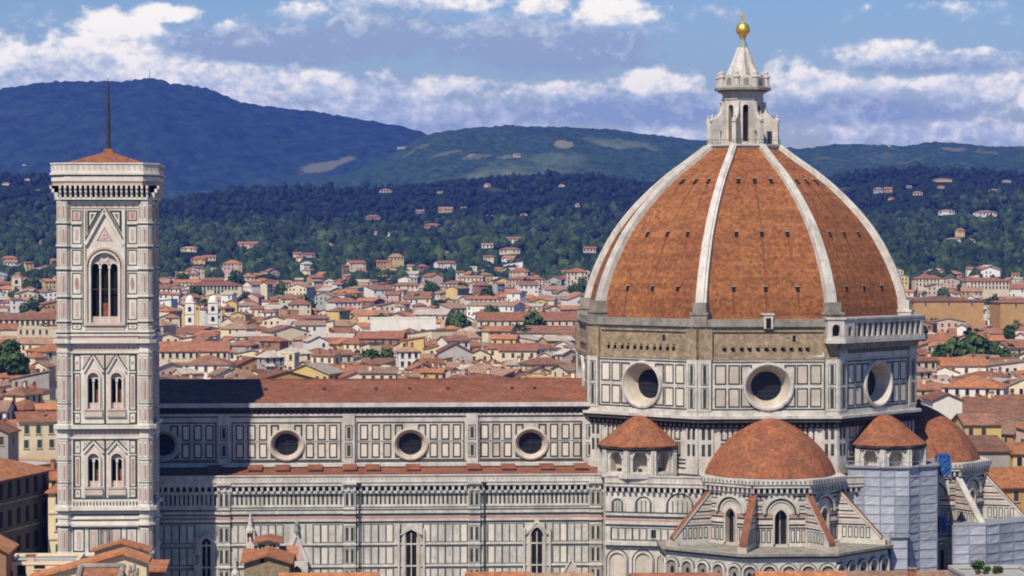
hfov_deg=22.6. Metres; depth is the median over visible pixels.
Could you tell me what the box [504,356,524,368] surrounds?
town house
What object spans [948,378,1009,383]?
town house
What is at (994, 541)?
sheeted scaffold
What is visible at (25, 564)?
terraced house
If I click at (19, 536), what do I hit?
window
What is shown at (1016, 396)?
town house
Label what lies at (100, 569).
red roofed house
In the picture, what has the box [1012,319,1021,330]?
tree
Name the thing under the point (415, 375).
town house
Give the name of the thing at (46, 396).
town house
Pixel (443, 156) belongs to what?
hills
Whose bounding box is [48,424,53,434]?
window
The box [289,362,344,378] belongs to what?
town house
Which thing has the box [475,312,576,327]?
red roofed hall
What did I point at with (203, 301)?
tree
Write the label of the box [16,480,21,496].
window
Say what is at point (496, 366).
town house
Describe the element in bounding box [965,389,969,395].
window
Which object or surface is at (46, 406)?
town house
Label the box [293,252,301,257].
villa
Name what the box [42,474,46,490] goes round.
window
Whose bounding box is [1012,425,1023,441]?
town house
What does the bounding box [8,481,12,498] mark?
window
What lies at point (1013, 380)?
town house
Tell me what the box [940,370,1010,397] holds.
town house
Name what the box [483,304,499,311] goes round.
tree
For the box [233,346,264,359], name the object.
town house
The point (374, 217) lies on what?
villa
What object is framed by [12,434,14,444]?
window
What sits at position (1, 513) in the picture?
window
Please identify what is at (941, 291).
tree
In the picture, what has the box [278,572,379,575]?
ridge house
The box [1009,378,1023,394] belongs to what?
town house
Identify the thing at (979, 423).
loggia house
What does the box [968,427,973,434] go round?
window
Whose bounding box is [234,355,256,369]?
town house
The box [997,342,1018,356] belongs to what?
tree
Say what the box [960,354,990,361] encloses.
town house
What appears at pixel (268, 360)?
town house
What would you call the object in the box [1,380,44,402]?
town house
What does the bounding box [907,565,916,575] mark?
chimney stack
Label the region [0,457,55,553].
shaded palace
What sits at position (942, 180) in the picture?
villa
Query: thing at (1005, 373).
town house
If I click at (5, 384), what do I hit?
town house
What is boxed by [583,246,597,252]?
villa
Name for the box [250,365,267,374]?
town house
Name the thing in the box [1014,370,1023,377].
town house
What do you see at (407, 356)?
town house
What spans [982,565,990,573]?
potted shrub
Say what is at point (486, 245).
villa
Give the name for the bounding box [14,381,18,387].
window
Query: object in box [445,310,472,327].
tree
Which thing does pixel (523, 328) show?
tree
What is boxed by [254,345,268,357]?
town house
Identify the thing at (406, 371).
town house
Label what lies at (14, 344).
tree
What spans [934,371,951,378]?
town house
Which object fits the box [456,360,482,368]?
town house
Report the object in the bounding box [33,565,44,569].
window
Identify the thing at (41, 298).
tree
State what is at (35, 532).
window
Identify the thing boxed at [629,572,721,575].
ridge house
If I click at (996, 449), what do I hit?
shaded house
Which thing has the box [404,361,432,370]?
town house
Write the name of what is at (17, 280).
church tower
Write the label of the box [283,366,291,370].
town house
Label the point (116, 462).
belfry window
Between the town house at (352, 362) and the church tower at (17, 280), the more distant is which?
the church tower at (17, 280)
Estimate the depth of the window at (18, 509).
437.15 m
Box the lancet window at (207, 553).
[194,532,217,575]
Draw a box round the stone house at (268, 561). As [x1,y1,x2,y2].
[240,546,294,575]
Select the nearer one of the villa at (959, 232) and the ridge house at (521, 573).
the ridge house at (521, 573)
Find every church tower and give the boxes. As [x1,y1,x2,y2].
[11,273,22,290]
[185,295,194,325]
[207,295,218,327]
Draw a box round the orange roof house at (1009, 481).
[984,466,1023,512]
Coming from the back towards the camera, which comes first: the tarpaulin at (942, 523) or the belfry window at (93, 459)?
the tarpaulin at (942, 523)
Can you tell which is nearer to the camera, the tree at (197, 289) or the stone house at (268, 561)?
the stone house at (268, 561)
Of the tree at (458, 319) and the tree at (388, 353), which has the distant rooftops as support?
the tree at (388, 353)
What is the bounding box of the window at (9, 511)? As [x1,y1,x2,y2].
[8,509,12,526]
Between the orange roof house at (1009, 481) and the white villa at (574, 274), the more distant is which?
the white villa at (574, 274)
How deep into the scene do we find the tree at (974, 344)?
1016.55 m
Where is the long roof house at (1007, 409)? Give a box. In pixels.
[956,394,1023,421]
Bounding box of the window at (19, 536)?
[17,535,21,552]
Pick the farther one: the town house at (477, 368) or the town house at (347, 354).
the town house at (347, 354)
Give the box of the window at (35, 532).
[34,530,38,547]
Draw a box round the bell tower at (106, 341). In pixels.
[50,80,164,558]
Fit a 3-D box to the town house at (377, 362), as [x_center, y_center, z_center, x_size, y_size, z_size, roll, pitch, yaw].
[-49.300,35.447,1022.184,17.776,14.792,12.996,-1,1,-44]
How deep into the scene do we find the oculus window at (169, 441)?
424.32 m
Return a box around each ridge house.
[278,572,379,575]
[465,571,531,575]
[526,572,593,575]
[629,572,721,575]
[752,571,845,575]
[845,570,948,575]
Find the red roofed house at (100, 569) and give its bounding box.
[76,563,125,575]
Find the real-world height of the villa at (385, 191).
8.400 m
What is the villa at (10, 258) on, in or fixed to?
on the hills at (557, 191)
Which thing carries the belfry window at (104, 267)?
in the bell tower at (106, 341)
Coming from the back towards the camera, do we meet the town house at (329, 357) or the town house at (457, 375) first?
the town house at (329, 357)
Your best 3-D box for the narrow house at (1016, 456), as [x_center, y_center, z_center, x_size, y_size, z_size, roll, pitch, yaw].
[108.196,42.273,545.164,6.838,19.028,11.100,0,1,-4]
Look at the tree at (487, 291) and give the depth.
1889.35 m
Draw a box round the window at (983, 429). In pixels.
[981,427,986,434]
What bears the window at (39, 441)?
in the town house at (38, 436)
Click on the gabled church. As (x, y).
(454, 350)
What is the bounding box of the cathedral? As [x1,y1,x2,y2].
[159,13,1023,575]
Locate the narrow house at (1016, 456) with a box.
[1004,442,1023,466]
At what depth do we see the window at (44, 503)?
447.63 m
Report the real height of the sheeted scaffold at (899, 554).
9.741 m
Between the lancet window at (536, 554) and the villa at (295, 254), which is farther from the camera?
the villa at (295, 254)
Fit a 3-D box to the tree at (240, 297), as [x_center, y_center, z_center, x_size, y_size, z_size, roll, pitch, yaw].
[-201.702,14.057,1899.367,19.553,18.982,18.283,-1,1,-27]
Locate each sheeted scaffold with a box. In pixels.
[846,457,938,569]
[888,530,909,570]
[951,516,1023,565]
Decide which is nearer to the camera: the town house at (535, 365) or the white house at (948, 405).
the white house at (948, 405)
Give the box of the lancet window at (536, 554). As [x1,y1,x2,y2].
[523,519,550,572]
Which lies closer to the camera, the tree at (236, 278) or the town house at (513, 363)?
the town house at (513, 363)
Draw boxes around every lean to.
[149,559,169,575]
[241,548,256,557]
[279,546,298,572]
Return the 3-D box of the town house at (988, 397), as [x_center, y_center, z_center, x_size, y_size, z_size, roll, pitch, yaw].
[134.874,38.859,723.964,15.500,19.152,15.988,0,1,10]
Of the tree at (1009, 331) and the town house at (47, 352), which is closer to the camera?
the town house at (47, 352)
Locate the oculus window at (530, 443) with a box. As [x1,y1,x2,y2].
[513,427,548,459]
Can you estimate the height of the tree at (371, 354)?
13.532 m
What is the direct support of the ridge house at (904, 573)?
on the ground
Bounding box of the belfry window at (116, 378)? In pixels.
[111,373,121,407]
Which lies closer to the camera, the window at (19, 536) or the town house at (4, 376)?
the window at (19, 536)
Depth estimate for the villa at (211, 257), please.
2945.67 m
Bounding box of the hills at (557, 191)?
[0,172,1019,267]
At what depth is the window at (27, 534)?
440.80 m
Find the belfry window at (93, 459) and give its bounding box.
[88,454,98,486]
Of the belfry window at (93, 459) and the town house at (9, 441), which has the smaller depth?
the belfry window at (93, 459)
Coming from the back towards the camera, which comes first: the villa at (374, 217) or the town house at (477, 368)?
the villa at (374, 217)
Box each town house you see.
[0,371,56,384]
[0,379,11,389]
[0,400,16,419]
[0,420,21,460]
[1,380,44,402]
[1,419,16,423]
[6,368,56,399]
[7,383,50,392]
[14,399,36,418]
[14,409,56,459]
[19,458,56,467]
[24,344,56,369]
[32,361,56,372]
[33,399,56,410]
[35,388,52,400]
[48,459,56,487]
[159,361,203,378]
[159,373,200,378]
[181,351,236,378]
[207,366,233,378]
[226,369,254,377]
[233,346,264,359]
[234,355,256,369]
[245,365,316,378]
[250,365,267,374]
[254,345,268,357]
[255,350,285,370]
[278,352,299,368]
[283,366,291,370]
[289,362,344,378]
[309,349,342,364]
[322,347,354,364]
[334,363,373,371]
[337,368,358,378]
[345,361,366,364]
[357,364,398,378]
[364,358,395,366]
[395,341,420,369]
[397,369,412,375]
[397,372,406,377]
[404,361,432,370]
[406,367,422,377]
[410,364,424,372]
[411,354,445,365]
[418,363,447,377]
[431,362,457,370]
[440,358,465,367]
[446,369,470,376]
[448,369,467,377]
[452,357,473,363]
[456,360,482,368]
[457,368,509,377]
[461,358,497,373]
[472,359,502,364]
[478,361,500,368]
[481,368,516,377]
[499,357,531,368]
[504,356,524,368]
[506,365,523,376]
[514,372,574,377]
[516,368,550,376]
[517,357,568,373]
[527,369,550,375]
[537,347,554,358]
[549,360,574,376]
[554,348,574,363]
[917,352,937,374]
[917,352,940,368]
[917,366,934,379]
[917,377,944,394]
[926,375,949,383]
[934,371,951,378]
[936,353,987,376]
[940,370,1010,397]
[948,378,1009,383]
[953,366,1011,377]
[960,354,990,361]
[961,391,1011,398]
[982,390,1023,398]
[986,357,1023,377]
[986,377,1011,383]
[989,357,1019,361]
[993,369,1011,375]
[1001,420,1023,441]
[1009,377,1023,383]
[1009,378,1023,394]
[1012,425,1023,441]
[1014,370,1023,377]
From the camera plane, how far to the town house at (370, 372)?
832.75 m
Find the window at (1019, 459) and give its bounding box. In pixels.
[1016,456,1022,465]
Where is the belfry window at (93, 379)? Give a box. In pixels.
[88,373,98,408]
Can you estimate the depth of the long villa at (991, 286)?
2000.58 m
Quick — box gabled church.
[435,342,472,359]
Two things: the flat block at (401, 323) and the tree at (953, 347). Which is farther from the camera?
the flat block at (401, 323)
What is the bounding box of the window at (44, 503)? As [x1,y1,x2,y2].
[42,501,46,518]
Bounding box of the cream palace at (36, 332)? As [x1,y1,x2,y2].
[17,327,56,338]
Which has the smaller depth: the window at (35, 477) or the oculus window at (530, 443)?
the oculus window at (530, 443)
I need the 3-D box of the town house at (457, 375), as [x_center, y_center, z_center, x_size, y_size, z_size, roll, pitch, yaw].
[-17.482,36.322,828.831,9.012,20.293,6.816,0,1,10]
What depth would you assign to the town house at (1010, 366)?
942.09 m
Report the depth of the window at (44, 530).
447.74 m
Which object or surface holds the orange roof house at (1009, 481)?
on the ground
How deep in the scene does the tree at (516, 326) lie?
1297.71 m
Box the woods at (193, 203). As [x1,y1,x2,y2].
[0,161,1023,231]
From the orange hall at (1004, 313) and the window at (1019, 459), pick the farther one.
the orange hall at (1004, 313)
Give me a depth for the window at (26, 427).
590.41 m
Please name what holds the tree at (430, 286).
on the hills at (557, 191)
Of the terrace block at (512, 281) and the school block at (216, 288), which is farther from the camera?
the terrace block at (512, 281)
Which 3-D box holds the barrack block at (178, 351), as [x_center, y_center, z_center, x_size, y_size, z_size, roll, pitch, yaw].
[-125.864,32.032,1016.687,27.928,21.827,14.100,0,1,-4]
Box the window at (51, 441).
[48,439,54,448]
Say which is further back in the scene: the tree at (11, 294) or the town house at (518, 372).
the tree at (11, 294)
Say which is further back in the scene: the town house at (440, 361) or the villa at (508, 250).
the villa at (508, 250)
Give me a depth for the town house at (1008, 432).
615.76 m
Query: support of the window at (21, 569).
in the terraced house at (25, 564)
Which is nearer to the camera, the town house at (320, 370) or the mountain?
the town house at (320, 370)
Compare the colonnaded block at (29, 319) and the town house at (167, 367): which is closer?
the town house at (167, 367)
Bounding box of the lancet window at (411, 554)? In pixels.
[398,523,424,575]
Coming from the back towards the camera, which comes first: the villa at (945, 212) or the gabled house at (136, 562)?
the villa at (945, 212)
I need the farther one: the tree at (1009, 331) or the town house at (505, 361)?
the tree at (1009, 331)
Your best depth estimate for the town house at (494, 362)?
1007.79 m
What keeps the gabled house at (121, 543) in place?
on the ground
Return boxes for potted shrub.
[970,559,985,573]
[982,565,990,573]
[992,565,1003,573]
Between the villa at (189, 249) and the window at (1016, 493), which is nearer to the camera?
the window at (1016, 493)
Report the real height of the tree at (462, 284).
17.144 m
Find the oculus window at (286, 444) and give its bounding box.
[269,428,303,460]
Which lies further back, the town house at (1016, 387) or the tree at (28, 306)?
the tree at (28, 306)
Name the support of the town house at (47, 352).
on the ground
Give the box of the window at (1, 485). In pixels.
[0,483,3,500]
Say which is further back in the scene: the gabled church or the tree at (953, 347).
the gabled church
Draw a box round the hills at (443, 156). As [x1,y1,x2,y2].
[161,125,1023,199]
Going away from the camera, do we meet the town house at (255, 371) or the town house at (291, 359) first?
the town house at (255, 371)
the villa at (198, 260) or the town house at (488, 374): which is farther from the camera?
the villa at (198, 260)
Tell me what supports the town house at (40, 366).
on the ground
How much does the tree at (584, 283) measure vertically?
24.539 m
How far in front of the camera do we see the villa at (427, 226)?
3734.78 m
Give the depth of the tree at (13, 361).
886.71 m
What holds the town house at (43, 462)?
on the ground
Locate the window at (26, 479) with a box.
[25,478,30,494]
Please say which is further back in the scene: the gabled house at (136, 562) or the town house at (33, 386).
the town house at (33, 386)
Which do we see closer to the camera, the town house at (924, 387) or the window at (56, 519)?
the window at (56, 519)
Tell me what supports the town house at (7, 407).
on the ground
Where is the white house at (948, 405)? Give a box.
[920,390,964,419]
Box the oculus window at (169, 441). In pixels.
[159,429,179,461]
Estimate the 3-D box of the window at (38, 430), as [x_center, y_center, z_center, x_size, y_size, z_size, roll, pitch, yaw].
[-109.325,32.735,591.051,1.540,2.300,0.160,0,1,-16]
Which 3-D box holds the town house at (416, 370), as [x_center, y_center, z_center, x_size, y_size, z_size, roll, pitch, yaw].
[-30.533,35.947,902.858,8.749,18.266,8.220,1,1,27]
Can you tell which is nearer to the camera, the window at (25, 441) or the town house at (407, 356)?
the window at (25, 441)
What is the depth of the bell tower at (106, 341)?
396.59 m
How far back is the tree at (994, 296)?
1695.75 m
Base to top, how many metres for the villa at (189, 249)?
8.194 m
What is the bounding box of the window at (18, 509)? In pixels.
[16,507,21,524]
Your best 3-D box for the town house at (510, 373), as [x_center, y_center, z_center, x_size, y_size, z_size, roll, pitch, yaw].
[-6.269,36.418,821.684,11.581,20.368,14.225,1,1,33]
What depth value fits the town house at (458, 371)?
905.70 m
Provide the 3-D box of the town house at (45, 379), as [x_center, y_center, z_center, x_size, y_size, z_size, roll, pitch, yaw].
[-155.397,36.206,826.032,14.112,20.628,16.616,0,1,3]
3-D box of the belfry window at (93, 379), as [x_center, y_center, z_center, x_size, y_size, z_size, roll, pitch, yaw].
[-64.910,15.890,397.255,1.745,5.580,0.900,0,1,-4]
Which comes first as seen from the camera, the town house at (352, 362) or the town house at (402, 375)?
the town house at (402, 375)
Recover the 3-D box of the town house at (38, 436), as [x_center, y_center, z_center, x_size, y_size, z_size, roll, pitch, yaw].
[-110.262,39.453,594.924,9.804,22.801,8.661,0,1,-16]
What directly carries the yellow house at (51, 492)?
on the ground
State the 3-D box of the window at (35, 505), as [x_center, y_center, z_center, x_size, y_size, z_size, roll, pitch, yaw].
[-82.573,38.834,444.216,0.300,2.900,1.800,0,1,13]
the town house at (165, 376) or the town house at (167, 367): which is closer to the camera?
the town house at (165, 376)
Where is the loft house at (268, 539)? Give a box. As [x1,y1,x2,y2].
[253,533,283,548]
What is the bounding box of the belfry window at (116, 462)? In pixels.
[111,453,121,486]
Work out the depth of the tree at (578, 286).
2040.82 m
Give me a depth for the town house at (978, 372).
867.24 m
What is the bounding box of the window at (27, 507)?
[25,505,30,522]
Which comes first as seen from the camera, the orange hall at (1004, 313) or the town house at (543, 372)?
the town house at (543, 372)
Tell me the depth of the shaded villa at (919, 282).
2050.24 m
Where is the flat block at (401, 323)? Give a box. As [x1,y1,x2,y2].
[370,317,435,330]
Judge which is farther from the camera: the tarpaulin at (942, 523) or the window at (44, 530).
the window at (44, 530)
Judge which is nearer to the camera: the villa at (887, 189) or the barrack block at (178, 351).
the barrack block at (178, 351)
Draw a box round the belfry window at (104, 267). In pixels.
[91,253,117,321]
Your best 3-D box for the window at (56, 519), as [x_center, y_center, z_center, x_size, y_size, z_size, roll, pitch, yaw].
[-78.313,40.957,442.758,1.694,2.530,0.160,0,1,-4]
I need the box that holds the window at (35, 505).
[34,503,38,520]
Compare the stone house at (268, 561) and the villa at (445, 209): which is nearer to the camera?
the stone house at (268, 561)
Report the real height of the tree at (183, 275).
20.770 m
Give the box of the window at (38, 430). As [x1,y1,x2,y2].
[35,425,41,434]
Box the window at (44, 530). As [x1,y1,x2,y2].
[42,528,47,545]
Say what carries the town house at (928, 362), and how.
on the ground
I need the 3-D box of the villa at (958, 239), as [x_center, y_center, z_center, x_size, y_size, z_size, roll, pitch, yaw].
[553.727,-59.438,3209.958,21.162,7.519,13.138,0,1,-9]
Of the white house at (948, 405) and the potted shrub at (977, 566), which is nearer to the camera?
the potted shrub at (977, 566)
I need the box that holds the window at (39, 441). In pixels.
[37,439,42,448]
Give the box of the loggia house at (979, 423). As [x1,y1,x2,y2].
[951,413,1003,438]
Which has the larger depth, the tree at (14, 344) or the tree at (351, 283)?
the tree at (351, 283)
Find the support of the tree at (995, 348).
on the ground
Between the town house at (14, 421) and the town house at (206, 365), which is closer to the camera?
the town house at (14, 421)
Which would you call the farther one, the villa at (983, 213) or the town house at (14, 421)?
the villa at (983, 213)
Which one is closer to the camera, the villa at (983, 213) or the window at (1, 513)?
the window at (1, 513)
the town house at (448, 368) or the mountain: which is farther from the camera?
the mountain
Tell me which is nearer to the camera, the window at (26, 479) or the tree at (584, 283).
the window at (26, 479)
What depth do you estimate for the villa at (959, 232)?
3296.38 m
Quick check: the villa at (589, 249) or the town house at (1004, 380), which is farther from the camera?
the villa at (589, 249)
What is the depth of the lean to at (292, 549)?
357.19 m
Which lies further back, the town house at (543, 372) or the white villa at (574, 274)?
the white villa at (574, 274)
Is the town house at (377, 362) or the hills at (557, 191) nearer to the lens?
the town house at (377, 362)
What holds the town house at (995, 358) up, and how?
on the ground
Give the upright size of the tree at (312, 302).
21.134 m
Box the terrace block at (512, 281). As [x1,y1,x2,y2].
[508,276,545,288]
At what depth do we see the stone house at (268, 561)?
344.45 m
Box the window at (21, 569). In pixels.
[17,565,25,575]
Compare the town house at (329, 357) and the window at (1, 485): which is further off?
the town house at (329, 357)
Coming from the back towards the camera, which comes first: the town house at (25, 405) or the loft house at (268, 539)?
the town house at (25, 405)
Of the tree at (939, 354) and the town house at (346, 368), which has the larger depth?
the tree at (939, 354)
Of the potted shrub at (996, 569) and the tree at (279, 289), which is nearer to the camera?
the potted shrub at (996, 569)
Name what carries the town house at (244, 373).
on the ground
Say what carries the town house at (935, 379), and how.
on the ground
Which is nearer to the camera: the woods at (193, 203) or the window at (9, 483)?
the window at (9, 483)
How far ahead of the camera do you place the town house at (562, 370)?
838.38 m
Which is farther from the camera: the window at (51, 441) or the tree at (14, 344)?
the tree at (14, 344)
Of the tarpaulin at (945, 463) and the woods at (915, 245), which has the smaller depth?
the tarpaulin at (945, 463)
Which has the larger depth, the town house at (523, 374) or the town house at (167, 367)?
the town house at (167, 367)
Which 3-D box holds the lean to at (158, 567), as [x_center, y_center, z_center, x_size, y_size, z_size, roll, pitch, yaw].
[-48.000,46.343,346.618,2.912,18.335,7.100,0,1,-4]
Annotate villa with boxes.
[1,256,16,259]
[181,246,198,251]
[191,256,206,263]
[203,255,216,260]
[237,241,258,248]
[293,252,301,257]
[302,253,314,257]
[365,215,380,219]
[379,189,391,192]
[388,254,403,266]
[424,223,441,228]
[438,207,452,212]
[481,243,493,247]
[499,247,521,254]
[507,237,522,243]
[513,153,520,156]
[566,268,587,286]
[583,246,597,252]
[873,187,883,193]
[883,187,892,192]
[912,275,944,290]
[913,191,922,194]
[932,178,951,181]
[938,210,954,214]
[945,238,960,241]
[955,228,964,236]
[962,277,1008,297]
[972,210,996,216]
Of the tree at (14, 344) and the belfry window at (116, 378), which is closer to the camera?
the belfry window at (116, 378)
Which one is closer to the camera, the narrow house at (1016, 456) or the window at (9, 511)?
the window at (9, 511)
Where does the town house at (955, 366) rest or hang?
on the ground
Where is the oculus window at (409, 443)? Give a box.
[393,428,427,459]
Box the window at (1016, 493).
[1013,490,1019,502]
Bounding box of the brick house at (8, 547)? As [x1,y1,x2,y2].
[0,534,18,575]
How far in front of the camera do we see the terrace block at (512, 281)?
2100.80 m
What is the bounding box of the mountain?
[0,78,429,191]
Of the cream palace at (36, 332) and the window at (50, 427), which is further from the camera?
the cream palace at (36, 332)
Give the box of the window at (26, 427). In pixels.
[24,425,29,434]
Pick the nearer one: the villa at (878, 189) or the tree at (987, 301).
the tree at (987, 301)
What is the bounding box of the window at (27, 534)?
[25,533,30,549]
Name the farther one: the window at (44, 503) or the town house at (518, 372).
the town house at (518, 372)
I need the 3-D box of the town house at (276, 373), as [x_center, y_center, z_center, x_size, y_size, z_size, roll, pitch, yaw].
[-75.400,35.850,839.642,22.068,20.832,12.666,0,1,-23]
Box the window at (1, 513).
[0,512,3,529]
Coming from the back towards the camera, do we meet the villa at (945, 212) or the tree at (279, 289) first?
the villa at (945, 212)
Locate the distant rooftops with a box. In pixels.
[0,251,1023,477]
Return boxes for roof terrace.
[948,565,1023,575]
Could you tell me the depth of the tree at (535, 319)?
1351.40 m
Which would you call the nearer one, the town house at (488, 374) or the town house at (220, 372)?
the town house at (488, 374)
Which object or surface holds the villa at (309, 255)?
on the hills at (557, 191)
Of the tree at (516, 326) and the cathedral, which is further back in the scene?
the tree at (516, 326)
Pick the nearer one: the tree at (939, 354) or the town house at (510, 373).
the town house at (510, 373)
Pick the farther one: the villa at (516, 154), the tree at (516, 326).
the villa at (516, 154)
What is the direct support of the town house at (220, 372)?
on the ground
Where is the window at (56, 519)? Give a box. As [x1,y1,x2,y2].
[54,517,57,531]
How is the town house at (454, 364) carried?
on the ground
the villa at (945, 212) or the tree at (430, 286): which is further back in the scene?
the villa at (945, 212)
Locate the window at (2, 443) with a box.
[0,436,4,445]
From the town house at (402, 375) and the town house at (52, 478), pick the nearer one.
the town house at (52, 478)
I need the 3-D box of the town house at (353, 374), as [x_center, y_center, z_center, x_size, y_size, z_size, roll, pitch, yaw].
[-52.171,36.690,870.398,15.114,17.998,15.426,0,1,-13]
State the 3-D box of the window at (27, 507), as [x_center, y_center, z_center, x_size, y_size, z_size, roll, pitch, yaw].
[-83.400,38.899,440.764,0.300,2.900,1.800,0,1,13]
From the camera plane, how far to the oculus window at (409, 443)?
426.71 m
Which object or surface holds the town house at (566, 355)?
on the ground
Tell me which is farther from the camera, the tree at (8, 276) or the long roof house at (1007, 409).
the tree at (8, 276)
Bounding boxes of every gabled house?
[30,547,151,575]
[90,538,153,554]
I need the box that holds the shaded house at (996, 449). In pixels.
[967,435,1012,466]
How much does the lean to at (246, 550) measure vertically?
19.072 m
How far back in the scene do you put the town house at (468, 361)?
1007.33 m
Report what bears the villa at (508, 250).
on the hills at (557, 191)
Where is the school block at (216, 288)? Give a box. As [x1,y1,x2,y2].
[188,281,242,296]
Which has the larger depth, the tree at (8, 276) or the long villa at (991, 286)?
the tree at (8, 276)
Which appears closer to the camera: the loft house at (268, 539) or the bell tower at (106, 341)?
the loft house at (268, 539)
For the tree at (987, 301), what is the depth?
1775.41 m
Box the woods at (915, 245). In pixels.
[0,186,1023,289]
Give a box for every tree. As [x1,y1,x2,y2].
[0,339,20,352]
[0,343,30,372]
[0,346,29,375]
[5,269,15,280]
[8,286,19,297]
[18,296,40,312]
[23,277,40,289]
[38,294,44,302]
[175,272,188,278]
[188,285,204,295]
[197,298,207,305]
[226,270,245,284]
[237,295,248,300]
[273,280,287,295]
[299,294,316,307]
[342,277,355,288]
[358,348,385,359]
[369,313,385,324]
[376,277,386,283]
[381,349,394,357]
[423,280,438,291]
[433,300,446,306]
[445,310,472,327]
[457,282,468,286]
[477,286,493,295]
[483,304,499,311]
[509,323,523,328]
[518,326,530,334]
[523,309,547,325]
[571,278,584,291]
[580,276,587,292]
[918,325,928,341]
[931,352,953,356]
[933,341,971,356]
[936,287,950,296]
[947,327,989,354]
[956,282,961,291]
[976,337,1007,356]
[984,296,993,304]
[989,293,998,304]
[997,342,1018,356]
[1003,325,1015,338]
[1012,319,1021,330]
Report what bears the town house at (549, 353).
on the ground
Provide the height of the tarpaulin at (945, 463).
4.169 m
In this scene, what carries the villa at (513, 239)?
on the hills at (557, 191)
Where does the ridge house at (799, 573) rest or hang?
on the ground
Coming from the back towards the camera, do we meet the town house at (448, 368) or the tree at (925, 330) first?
the tree at (925, 330)
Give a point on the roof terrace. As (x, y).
(968, 570)
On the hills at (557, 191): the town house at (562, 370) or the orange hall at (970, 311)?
the orange hall at (970, 311)
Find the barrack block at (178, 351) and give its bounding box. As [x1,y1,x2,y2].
[159,341,230,361]
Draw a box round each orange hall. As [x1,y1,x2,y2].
[907,297,983,327]
[989,298,1023,328]
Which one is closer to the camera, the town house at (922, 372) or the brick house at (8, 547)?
the brick house at (8, 547)
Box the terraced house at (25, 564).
[11,553,84,575]
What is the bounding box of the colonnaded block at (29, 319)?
[0,313,56,326]
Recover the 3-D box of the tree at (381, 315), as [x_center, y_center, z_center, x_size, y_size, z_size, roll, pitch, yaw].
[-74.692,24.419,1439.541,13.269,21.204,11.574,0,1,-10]
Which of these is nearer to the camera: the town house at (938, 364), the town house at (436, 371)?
the town house at (436, 371)
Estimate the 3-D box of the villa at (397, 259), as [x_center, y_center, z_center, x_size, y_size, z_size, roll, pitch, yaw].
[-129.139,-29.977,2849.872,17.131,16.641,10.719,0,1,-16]
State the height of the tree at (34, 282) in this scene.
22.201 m
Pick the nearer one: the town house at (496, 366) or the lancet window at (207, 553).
the lancet window at (207, 553)
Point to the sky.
(877, 72)
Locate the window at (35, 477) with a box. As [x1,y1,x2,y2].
[34,476,38,492]
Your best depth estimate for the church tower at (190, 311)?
1500.18 m
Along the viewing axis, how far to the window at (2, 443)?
559.13 m
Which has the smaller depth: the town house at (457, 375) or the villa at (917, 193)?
the town house at (457, 375)
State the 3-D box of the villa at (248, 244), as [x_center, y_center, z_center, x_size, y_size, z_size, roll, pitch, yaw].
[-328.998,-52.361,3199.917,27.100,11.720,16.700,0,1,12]
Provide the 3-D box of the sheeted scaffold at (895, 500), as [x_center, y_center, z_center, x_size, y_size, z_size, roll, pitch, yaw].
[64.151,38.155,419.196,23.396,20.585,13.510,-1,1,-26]
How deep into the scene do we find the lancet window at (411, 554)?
416.42 m
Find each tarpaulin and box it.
[935,453,951,479]
[938,516,947,534]
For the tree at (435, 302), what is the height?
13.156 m
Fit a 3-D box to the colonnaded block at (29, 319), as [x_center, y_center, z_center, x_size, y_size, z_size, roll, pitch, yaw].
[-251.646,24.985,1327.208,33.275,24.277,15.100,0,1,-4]
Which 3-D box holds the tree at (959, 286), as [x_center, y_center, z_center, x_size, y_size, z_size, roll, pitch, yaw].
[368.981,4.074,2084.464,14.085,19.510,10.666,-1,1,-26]
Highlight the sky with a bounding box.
[0,0,1023,148]
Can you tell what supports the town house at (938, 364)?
on the ground
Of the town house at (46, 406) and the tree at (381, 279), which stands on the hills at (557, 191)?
the tree at (381, 279)
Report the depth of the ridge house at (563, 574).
305.27 m
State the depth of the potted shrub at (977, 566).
304.97 m
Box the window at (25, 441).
[23,439,28,448]
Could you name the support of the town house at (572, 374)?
on the ground
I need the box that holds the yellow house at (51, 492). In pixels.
[44,483,57,552]

